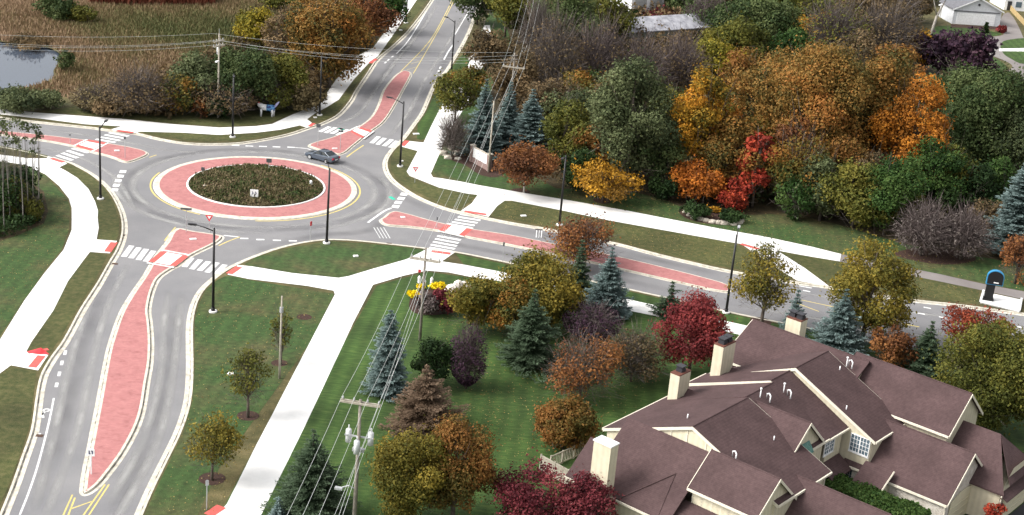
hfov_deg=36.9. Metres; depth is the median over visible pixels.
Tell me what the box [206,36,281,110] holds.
deciduous tree
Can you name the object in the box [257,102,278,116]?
sculpture
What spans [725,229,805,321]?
deciduous tree
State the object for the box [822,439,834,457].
window
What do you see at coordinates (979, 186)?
deciduous tree
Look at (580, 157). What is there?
bush
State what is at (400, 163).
street lamp
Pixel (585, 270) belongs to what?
spruce tree
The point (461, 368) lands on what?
purple tree
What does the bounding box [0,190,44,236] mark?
undergrowth
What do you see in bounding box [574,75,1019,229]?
undergrowth
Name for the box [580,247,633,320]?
spruce tree
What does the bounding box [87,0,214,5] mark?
rust reeds
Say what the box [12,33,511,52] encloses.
power line
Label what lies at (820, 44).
deciduous tree
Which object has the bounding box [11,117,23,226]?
slender tree
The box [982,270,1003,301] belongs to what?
totem
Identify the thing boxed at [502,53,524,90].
utility pole
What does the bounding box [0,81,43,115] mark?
bush
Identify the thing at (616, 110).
deciduous tree
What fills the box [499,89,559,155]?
spruce tree
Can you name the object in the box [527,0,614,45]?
deciduous tree
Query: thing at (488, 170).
utility pole
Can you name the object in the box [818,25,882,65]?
deciduous tree
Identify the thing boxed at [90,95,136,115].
bush
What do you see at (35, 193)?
bush
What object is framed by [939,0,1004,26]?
garage
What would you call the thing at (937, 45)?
deciduous tree
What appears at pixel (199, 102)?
bush
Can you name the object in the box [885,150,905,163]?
deciduous tree
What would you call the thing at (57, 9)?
bush
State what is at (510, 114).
spruce tree
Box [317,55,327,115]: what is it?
street lamp
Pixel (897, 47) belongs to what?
deciduous tree
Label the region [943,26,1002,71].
deciduous tree
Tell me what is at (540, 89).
deciduous tree
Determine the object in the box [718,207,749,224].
juniper
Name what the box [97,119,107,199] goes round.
street lamp
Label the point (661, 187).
bush
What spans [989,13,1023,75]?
driveway
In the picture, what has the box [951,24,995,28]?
mulch bed
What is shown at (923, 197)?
deciduous tree
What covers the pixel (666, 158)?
deciduous tree
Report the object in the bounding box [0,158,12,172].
bush
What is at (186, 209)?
road sign
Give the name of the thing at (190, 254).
crossing kerb
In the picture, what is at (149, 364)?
island kerb joint
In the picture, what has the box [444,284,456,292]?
boulder
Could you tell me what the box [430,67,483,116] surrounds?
deciduous tree
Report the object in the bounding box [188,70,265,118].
thicket tree
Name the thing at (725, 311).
street lamp
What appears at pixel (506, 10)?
deciduous tree
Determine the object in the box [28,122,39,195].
slender tree
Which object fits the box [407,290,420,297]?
flower clump
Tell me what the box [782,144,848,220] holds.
deciduous tree
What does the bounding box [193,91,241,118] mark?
bush
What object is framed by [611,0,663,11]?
house
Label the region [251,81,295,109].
thicket tree
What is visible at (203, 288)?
kerb joint
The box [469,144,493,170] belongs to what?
entrance sign
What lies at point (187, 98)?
deciduous tree
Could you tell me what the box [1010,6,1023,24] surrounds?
fence
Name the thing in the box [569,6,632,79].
bare tree
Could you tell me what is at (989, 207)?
bush
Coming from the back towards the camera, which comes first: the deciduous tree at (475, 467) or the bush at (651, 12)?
the bush at (651, 12)
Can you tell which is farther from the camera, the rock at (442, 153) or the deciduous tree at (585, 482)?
the rock at (442, 153)
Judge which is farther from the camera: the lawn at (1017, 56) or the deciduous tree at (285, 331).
the lawn at (1017, 56)
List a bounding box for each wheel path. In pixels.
[113,151,391,231]
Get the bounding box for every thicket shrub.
[0,170,31,215]
[25,196,44,221]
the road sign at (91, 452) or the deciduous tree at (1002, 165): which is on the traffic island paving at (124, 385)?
the road sign at (91, 452)
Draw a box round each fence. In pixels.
[539,454,568,483]
[550,442,584,463]
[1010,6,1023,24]
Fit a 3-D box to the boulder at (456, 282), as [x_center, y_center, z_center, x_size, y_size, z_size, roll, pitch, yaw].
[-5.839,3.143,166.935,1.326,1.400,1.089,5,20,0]
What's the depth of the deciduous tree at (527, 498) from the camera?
117.80 m
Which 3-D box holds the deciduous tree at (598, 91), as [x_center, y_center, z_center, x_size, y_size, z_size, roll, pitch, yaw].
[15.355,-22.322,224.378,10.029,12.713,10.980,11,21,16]
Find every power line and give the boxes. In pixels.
[1,41,501,60]
[3,40,512,57]
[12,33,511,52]
[13,44,499,62]
[287,3,521,514]
[303,2,527,513]
[319,6,532,513]
[335,0,539,512]
[339,51,522,514]
[343,46,526,513]
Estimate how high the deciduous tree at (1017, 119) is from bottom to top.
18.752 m
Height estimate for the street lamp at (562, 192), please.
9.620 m
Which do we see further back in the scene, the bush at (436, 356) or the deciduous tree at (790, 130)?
the deciduous tree at (790, 130)
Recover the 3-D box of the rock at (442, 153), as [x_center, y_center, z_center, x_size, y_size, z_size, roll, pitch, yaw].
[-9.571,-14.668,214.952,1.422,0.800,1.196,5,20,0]
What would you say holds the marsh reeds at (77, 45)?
on the ground at (240, 458)
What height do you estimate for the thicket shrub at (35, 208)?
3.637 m
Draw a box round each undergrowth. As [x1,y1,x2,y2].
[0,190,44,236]
[109,0,391,119]
[497,0,1015,232]
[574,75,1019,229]
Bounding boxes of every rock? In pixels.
[438,150,447,155]
[444,155,452,158]
[708,219,715,223]
[720,220,726,224]
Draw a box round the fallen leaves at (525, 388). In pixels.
[439,314,649,462]
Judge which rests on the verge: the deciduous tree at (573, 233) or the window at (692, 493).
the deciduous tree at (573, 233)
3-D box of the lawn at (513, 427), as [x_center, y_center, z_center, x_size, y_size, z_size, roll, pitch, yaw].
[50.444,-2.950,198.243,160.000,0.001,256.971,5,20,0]
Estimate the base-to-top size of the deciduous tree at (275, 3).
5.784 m
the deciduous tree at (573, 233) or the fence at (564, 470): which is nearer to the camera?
the fence at (564, 470)
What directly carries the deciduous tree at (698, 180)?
on the woodland floor
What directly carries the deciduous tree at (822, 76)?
on the woodland floor
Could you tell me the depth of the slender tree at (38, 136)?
173.59 m
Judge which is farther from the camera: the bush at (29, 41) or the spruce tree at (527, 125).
the bush at (29, 41)
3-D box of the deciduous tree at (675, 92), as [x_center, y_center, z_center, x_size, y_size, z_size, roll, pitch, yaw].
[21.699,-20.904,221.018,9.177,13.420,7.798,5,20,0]
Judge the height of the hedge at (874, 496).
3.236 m
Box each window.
[691,493,711,510]
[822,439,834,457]
[848,432,870,458]
[1015,2,1021,7]
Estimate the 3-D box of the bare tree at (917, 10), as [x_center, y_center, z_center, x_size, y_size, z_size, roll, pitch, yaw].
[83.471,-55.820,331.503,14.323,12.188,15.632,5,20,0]
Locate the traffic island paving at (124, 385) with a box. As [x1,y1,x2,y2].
[0,71,727,490]
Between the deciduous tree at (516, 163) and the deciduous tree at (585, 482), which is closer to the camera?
the deciduous tree at (585, 482)
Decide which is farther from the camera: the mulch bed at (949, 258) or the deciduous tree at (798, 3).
the deciduous tree at (798, 3)
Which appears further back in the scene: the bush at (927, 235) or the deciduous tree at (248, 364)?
the bush at (927, 235)
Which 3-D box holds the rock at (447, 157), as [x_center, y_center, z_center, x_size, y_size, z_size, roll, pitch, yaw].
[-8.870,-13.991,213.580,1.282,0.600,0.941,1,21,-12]
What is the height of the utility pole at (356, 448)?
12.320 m
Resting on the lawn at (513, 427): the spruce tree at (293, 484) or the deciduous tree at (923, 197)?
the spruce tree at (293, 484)
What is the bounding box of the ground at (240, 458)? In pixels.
[0,0,1023,514]
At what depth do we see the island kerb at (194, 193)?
189.95 m
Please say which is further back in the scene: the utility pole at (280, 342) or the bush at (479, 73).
the bush at (479, 73)
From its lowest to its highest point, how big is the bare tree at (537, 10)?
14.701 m
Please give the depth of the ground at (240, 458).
177.12 m
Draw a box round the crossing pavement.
[79,128,465,264]
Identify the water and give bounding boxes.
[0,41,58,90]
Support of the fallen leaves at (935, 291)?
on the verge
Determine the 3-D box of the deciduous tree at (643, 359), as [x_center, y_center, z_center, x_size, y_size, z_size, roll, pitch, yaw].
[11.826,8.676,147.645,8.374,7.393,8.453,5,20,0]
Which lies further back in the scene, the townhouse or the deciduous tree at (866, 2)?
the deciduous tree at (866, 2)
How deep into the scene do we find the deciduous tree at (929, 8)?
337.15 m
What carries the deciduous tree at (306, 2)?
on the woodland floor
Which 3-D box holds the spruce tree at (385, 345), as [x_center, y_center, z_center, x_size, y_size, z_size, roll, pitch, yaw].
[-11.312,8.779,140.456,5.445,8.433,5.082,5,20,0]
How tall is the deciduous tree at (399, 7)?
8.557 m
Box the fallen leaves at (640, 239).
[499,206,790,276]
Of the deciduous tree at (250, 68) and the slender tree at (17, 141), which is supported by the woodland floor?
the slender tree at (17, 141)
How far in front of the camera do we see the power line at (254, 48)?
221.76 m
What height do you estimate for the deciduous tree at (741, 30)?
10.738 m
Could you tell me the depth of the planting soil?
191.64 m
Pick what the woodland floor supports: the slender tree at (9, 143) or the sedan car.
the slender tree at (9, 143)
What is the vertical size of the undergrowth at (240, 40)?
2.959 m
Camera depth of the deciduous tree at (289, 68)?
228.44 m
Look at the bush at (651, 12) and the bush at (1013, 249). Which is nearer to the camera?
the bush at (1013, 249)
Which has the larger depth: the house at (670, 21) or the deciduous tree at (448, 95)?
the house at (670, 21)
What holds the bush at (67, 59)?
on the ground at (240, 458)
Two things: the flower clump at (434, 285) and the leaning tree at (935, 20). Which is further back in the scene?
the leaning tree at (935, 20)
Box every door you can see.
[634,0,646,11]
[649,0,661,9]
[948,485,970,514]
[956,12,995,25]
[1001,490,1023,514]
[1007,1,1011,9]
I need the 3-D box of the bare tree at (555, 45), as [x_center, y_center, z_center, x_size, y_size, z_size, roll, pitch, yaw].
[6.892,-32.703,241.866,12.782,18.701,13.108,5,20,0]
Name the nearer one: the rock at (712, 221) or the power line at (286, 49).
the rock at (712, 221)
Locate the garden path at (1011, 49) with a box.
[999,48,1023,50]
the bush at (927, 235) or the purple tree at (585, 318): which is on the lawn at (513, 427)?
the purple tree at (585, 318)
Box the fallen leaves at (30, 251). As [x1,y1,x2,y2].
[0,193,63,317]
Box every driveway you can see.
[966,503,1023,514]
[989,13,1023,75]
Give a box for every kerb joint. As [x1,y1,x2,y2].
[3,2,1023,514]
[3,76,713,493]
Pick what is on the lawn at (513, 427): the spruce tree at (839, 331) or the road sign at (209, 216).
the spruce tree at (839, 331)
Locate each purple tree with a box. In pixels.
[448,313,489,388]
[558,295,624,344]
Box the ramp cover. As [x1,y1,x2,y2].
[27,348,48,353]
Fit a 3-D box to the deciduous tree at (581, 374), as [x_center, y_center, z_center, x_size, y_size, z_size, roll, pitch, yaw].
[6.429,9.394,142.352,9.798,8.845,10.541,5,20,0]
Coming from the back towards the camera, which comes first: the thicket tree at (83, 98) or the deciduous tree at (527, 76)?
the deciduous tree at (527, 76)
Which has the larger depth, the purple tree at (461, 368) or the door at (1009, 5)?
the door at (1009, 5)
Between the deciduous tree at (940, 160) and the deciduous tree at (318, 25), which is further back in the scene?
the deciduous tree at (318, 25)
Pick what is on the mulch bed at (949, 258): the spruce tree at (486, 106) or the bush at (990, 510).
the spruce tree at (486, 106)
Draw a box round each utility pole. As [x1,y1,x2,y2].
[213,29,224,117]
[278,296,283,378]
[334,396,380,514]
[410,248,440,340]
[487,101,494,171]
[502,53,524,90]
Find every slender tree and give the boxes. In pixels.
[0,117,8,233]
[0,121,13,216]
[4,116,20,209]
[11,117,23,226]
[17,121,34,205]
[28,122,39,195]
[29,123,43,221]
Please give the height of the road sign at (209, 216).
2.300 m
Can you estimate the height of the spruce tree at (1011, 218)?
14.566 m
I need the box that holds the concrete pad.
[979,290,1022,311]
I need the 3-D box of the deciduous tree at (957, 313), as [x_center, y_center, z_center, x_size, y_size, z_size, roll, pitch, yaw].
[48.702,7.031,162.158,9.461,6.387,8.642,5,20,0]
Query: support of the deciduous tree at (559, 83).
on the woodland floor
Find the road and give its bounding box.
[0,0,1023,514]
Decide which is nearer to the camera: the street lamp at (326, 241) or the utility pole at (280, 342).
the utility pole at (280, 342)
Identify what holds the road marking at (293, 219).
on the road
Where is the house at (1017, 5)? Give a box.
[990,0,1023,10]
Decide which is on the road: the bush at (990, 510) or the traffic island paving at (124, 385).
the traffic island paving at (124, 385)
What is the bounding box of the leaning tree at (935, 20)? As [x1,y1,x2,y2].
[931,0,945,33]
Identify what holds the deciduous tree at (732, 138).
on the woodland floor
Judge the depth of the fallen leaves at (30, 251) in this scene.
168.18 m
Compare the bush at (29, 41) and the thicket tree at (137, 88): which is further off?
the bush at (29, 41)
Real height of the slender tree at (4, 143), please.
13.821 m
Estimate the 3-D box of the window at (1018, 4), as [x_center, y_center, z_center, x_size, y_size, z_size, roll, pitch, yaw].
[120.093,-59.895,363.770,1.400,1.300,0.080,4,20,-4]
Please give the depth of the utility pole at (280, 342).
141.57 m
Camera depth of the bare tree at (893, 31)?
286.15 m
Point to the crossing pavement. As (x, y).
(167, 258)
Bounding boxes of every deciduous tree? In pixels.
[152,71,208,114]
[165,49,225,97]
[182,406,249,480]
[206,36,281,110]
[220,342,275,417]
[228,5,282,46]
[255,1,303,59]
[258,0,301,9]
[269,46,309,102]
[269,302,294,364]
[275,0,377,87]
[285,0,329,12]
[346,0,406,47]
[361,414,469,514]
[377,0,410,31]
[410,410,505,514]
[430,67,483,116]
[440,269,515,332]
[449,0,496,25]
[481,446,617,514]
[482,38,541,102]
[483,0,528,36]
[484,269,545,338]
[491,135,574,192]
[492,237,594,329]
[519,64,588,114]
[519,77,560,118]
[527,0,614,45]
[527,318,632,403]
[538,93,598,161]
[538,208,626,270]
[539,75,594,140]
[552,469,624,514]
[560,61,613,92]
[569,108,625,168]
[570,152,645,204]
[581,45,685,191]
[587,0,644,38]
[588,66,648,131]
[601,315,674,382]
[624,73,693,191]
[646,77,691,140]
[646,282,735,372]
[664,0,703,11]
[666,152,730,203]
[669,44,742,165]
[681,108,774,190]
[692,31,749,75]
[697,10,778,57]
[700,0,812,47]
[702,71,749,138]
[715,43,768,101]
[715,172,755,211]
[719,36,811,137]
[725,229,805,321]
[728,102,777,161]
[736,131,779,207]
[758,100,839,205]
[761,22,815,57]
[763,28,904,161]
[767,0,835,16]
[770,93,825,184]
[773,172,818,222]
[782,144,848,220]
[790,36,837,63]
[796,6,836,39]
[805,156,905,231]
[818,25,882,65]
[818,231,925,343]
[820,0,919,26]
[822,133,874,209]
[828,41,927,157]
[848,136,884,173]
[857,147,936,235]
[861,57,956,173]
[863,38,929,95]
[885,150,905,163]
[897,167,930,218]
[905,0,938,18]
[905,28,938,65]
[905,133,973,212]
[907,20,988,75]
[908,55,1004,143]
[914,67,948,106]
[921,302,1023,439]
[927,155,1008,215]
[928,128,980,218]
[937,59,1023,169]
[938,301,1015,346]
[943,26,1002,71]
[974,149,1020,208]
[986,93,1023,175]
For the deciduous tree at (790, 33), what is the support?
on the woodland floor
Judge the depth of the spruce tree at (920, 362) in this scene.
154.88 m
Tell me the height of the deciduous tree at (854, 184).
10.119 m
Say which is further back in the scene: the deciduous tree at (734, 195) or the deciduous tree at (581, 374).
the deciduous tree at (734, 195)
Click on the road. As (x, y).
(176, 290)
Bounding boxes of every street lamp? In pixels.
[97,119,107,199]
[188,223,216,313]
[230,73,235,137]
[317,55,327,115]
[323,159,330,243]
[386,96,404,166]
[444,16,455,72]
[556,155,566,225]
[722,225,740,313]
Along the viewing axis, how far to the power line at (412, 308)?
143.84 m
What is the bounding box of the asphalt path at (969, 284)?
[840,254,1023,298]
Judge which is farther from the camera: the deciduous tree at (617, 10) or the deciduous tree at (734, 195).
the deciduous tree at (617, 10)
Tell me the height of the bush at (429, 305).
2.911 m
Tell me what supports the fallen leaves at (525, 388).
on the lawn at (513, 427)
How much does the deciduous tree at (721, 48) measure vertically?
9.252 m
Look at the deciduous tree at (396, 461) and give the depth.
116.02 m
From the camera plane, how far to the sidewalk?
169.89 m
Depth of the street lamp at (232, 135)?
213.42 m
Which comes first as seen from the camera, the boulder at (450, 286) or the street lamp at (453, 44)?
the boulder at (450, 286)
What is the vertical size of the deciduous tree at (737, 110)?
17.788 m
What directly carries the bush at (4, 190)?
on the woodland floor
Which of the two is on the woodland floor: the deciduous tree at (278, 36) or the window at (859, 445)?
the deciduous tree at (278, 36)
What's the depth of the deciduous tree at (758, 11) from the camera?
291.18 m
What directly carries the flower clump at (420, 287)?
on the mulch bed at (949, 258)
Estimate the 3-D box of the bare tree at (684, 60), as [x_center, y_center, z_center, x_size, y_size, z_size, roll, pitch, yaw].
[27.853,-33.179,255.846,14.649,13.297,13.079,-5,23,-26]
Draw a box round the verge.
[0,0,979,502]
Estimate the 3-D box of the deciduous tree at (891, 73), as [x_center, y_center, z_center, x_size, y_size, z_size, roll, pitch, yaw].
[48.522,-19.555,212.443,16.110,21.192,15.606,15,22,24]
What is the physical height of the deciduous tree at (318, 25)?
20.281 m
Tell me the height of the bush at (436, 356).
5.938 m
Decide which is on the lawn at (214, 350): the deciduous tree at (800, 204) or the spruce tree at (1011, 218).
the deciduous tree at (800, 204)
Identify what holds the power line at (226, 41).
attached to the utility pole at (219, 45)
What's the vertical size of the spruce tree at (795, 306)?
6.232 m
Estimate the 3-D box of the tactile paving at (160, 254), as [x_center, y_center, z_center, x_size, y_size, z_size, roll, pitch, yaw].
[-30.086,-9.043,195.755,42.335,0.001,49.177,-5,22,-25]
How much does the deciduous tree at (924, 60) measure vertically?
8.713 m
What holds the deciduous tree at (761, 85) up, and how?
on the woodland floor
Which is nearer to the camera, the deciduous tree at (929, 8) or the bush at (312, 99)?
the bush at (312, 99)
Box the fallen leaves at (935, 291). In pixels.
[842,265,976,300]
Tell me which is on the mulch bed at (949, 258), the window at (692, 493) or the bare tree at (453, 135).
the bare tree at (453, 135)
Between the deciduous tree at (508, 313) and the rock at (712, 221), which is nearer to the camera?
the deciduous tree at (508, 313)
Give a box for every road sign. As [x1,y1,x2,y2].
[87,449,94,473]
[181,207,191,230]
[205,480,208,509]
[206,214,212,232]
[250,189,257,196]
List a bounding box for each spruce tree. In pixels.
[258,429,362,514]
[267,496,288,514]
[358,310,414,402]
[377,364,472,441]
[447,79,505,159]
[493,289,570,383]
[495,81,520,149]
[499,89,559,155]
[570,240,595,299]
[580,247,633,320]
[645,281,680,319]
[777,290,808,337]
[806,288,878,355]
[892,321,957,383]
[981,22,989,32]
[983,163,1023,260]
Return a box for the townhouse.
[564,309,1023,514]
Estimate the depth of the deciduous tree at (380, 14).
269.43 m
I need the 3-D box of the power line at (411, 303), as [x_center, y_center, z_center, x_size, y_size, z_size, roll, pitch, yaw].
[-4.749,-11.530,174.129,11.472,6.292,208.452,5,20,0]
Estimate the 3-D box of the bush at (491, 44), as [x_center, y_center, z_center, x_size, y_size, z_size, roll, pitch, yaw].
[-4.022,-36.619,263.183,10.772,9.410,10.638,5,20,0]
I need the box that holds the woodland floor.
[0,0,1016,262]
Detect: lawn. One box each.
[0,54,1023,514]
[225,13,1023,514]
[929,26,1023,73]
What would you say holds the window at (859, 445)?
in the townhouse
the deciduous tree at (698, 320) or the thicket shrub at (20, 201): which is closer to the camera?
the deciduous tree at (698, 320)
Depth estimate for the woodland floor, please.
203.97 m
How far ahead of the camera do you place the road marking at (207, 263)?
182.45 m
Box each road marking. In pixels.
[19,7,1022,514]
[63,1,969,514]
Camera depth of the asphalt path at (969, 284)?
182.91 m
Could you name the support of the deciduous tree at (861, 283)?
on the lawn at (513, 427)
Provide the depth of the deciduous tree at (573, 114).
208.47 m
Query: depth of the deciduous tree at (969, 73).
227.19 m
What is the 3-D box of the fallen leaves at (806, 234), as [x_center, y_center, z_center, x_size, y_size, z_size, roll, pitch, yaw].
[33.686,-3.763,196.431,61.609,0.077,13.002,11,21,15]
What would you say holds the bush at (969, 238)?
on the mulch bed at (949, 258)
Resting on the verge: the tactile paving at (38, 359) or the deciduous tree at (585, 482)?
the tactile paving at (38, 359)
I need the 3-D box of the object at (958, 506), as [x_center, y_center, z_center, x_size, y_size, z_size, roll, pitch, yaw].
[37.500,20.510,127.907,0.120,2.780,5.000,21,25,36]
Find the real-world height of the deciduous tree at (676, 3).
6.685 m
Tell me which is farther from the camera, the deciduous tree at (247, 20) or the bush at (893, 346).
the deciduous tree at (247, 20)
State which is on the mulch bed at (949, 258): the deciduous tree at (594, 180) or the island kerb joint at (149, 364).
the deciduous tree at (594, 180)
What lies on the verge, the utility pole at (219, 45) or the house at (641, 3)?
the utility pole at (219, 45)
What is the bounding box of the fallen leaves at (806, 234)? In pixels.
[556,180,1021,287]
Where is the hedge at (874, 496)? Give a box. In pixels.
[824,471,931,514]
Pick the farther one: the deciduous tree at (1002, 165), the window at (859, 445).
the deciduous tree at (1002, 165)
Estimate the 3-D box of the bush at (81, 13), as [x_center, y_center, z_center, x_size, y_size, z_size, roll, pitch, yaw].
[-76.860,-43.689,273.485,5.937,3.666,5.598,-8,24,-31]
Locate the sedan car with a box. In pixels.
[305,148,339,163]
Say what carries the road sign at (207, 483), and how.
on the ground at (240, 458)
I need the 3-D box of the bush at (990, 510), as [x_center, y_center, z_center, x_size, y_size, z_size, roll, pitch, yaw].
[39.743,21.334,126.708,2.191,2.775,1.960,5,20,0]
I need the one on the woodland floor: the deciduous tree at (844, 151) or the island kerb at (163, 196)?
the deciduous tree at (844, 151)
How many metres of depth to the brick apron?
193.13 m
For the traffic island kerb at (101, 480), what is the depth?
155.01 m
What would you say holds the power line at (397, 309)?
attached to the utility pole at (356, 448)
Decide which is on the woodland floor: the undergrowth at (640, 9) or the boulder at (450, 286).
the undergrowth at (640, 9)
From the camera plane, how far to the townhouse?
127.43 m
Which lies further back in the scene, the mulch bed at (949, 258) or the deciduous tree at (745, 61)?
the deciduous tree at (745, 61)
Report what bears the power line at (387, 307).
attached to the utility pole at (356, 448)
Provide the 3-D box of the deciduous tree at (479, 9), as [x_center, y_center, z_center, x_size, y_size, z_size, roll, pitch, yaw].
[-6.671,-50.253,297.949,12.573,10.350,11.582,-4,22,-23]
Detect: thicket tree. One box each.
[67,78,115,111]
[93,57,181,117]
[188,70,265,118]
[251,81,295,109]
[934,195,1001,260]
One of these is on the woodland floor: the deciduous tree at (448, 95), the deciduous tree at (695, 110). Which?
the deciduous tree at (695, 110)
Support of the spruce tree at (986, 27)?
on the lawn at (1017, 56)
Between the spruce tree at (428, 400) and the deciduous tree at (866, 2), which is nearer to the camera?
the spruce tree at (428, 400)
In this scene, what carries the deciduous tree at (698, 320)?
on the lawn at (513, 427)
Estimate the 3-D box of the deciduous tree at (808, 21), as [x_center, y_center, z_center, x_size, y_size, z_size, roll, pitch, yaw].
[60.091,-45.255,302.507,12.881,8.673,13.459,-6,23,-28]
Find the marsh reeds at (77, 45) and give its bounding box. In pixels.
[0,0,284,100]
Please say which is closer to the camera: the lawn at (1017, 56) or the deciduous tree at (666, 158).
the deciduous tree at (666, 158)
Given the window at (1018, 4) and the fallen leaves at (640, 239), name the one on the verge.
the fallen leaves at (640, 239)
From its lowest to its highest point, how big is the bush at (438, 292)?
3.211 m
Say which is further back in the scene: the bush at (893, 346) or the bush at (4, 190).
the bush at (4, 190)
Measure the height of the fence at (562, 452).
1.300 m
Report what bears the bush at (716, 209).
on the mulch bed at (949, 258)
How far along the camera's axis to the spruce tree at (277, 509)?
117.21 m
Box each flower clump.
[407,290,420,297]
[416,283,425,289]
[428,281,446,289]
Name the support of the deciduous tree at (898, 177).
on the woodland floor
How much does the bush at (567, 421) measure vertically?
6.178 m
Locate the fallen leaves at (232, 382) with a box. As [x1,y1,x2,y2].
[165,284,328,510]
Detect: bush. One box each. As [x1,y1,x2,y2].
[0,28,56,50]
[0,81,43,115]
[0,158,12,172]
[0,163,26,214]
[9,161,42,191]
[23,85,67,109]
[23,183,44,206]
[31,0,78,20]
[52,48,76,69]
[66,2,98,22]
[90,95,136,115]
[191,97,208,118]
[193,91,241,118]
[289,84,327,113]
[406,331,459,382]
[413,290,442,314]
[429,286,461,314]
[444,62,489,95]
[458,18,517,70]
[531,389,603,453]
[553,142,600,191]
[642,5,675,15]
[646,169,681,201]
[706,204,721,212]
[868,314,919,367]
[886,188,959,255]
[967,190,1005,237]
[983,503,1007,514]
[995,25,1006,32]
[998,228,1023,285]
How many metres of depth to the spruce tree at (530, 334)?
148.85 m
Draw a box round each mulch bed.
[199,150,975,484]
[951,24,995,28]
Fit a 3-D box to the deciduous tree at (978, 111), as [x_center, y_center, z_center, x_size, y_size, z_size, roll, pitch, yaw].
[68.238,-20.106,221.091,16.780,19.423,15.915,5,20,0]
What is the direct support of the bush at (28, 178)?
on the woodland floor
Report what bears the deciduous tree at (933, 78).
on the woodland floor
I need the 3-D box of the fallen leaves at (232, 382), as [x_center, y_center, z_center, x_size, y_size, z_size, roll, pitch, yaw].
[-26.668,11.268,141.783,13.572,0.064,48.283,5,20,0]
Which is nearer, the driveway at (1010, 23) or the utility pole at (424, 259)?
the utility pole at (424, 259)
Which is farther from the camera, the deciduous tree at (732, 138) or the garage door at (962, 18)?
the garage door at (962, 18)
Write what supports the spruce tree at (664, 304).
on the lawn at (513, 427)
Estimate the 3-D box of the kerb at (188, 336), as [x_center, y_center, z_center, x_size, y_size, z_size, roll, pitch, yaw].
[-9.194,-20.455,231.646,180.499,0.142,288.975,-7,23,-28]
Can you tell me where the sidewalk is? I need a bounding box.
[0,0,840,514]
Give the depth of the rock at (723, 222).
196.06 m
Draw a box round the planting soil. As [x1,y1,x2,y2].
[188,166,323,205]
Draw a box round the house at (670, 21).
[603,13,713,41]
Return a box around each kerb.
[0,0,1023,514]
[1,70,730,495]
[73,126,472,267]
[153,156,357,219]
[186,164,325,207]
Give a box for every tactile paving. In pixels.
[28,59,756,514]
[76,127,471,265]
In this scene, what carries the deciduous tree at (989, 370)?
on the lawn at (513, 427)
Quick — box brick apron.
[159,158,350,216]
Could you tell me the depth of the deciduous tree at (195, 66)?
223.98 m
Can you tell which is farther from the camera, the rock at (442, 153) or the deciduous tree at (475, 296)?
the rock at (442, 153)
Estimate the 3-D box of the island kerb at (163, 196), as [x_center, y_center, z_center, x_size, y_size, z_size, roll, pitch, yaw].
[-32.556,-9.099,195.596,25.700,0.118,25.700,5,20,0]
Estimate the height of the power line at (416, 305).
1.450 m
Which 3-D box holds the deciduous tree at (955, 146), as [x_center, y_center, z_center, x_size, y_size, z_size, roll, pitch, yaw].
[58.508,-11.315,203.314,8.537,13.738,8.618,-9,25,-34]
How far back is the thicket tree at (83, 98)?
219.99 m
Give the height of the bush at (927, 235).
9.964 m
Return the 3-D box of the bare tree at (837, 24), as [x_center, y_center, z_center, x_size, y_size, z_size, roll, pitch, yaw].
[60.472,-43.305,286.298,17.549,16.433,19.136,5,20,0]
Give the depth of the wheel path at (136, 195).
188.21 m
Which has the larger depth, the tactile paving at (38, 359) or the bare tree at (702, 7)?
the bare tree at (702, 7)
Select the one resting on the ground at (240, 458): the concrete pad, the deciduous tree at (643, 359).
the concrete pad
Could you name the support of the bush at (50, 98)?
on the ground at (240, 458)
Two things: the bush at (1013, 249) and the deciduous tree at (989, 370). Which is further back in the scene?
the bush at (1013, 249)
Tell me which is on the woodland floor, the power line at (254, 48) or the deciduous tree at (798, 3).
the deciduous tree at (798, 3)
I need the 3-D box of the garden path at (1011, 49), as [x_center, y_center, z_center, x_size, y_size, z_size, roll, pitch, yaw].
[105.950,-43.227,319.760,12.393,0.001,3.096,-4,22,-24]
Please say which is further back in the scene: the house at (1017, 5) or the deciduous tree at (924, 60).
the house at (1017, 5)
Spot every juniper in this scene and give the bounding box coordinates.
[679,199,712,219]
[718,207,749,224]
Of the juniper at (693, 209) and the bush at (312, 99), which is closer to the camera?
the juniper at (693, 209)
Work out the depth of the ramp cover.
143.98 m
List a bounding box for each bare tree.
[432,108,472,157]
[511,0,556,53]
[521,1,591,89]
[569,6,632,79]
[610,24,678,90]
[651,23,714,91]
[680,0,726,26]
[795,0,879,45]
[852,0,927,63]
[876,0,929,21]
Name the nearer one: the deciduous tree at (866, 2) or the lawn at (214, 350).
the lawn at (214, 350)
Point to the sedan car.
(330, 156)
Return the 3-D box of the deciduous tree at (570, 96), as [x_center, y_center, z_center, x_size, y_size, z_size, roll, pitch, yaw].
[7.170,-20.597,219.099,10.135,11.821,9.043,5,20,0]
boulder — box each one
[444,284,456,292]
[454,280,462,288]
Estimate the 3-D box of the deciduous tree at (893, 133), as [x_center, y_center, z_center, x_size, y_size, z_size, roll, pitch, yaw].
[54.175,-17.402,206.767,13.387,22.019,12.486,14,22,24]
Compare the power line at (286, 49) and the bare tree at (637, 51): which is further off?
the bare tree at (637, 51)
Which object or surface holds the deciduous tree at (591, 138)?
on the woodland floor
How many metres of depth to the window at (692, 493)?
118.03 m

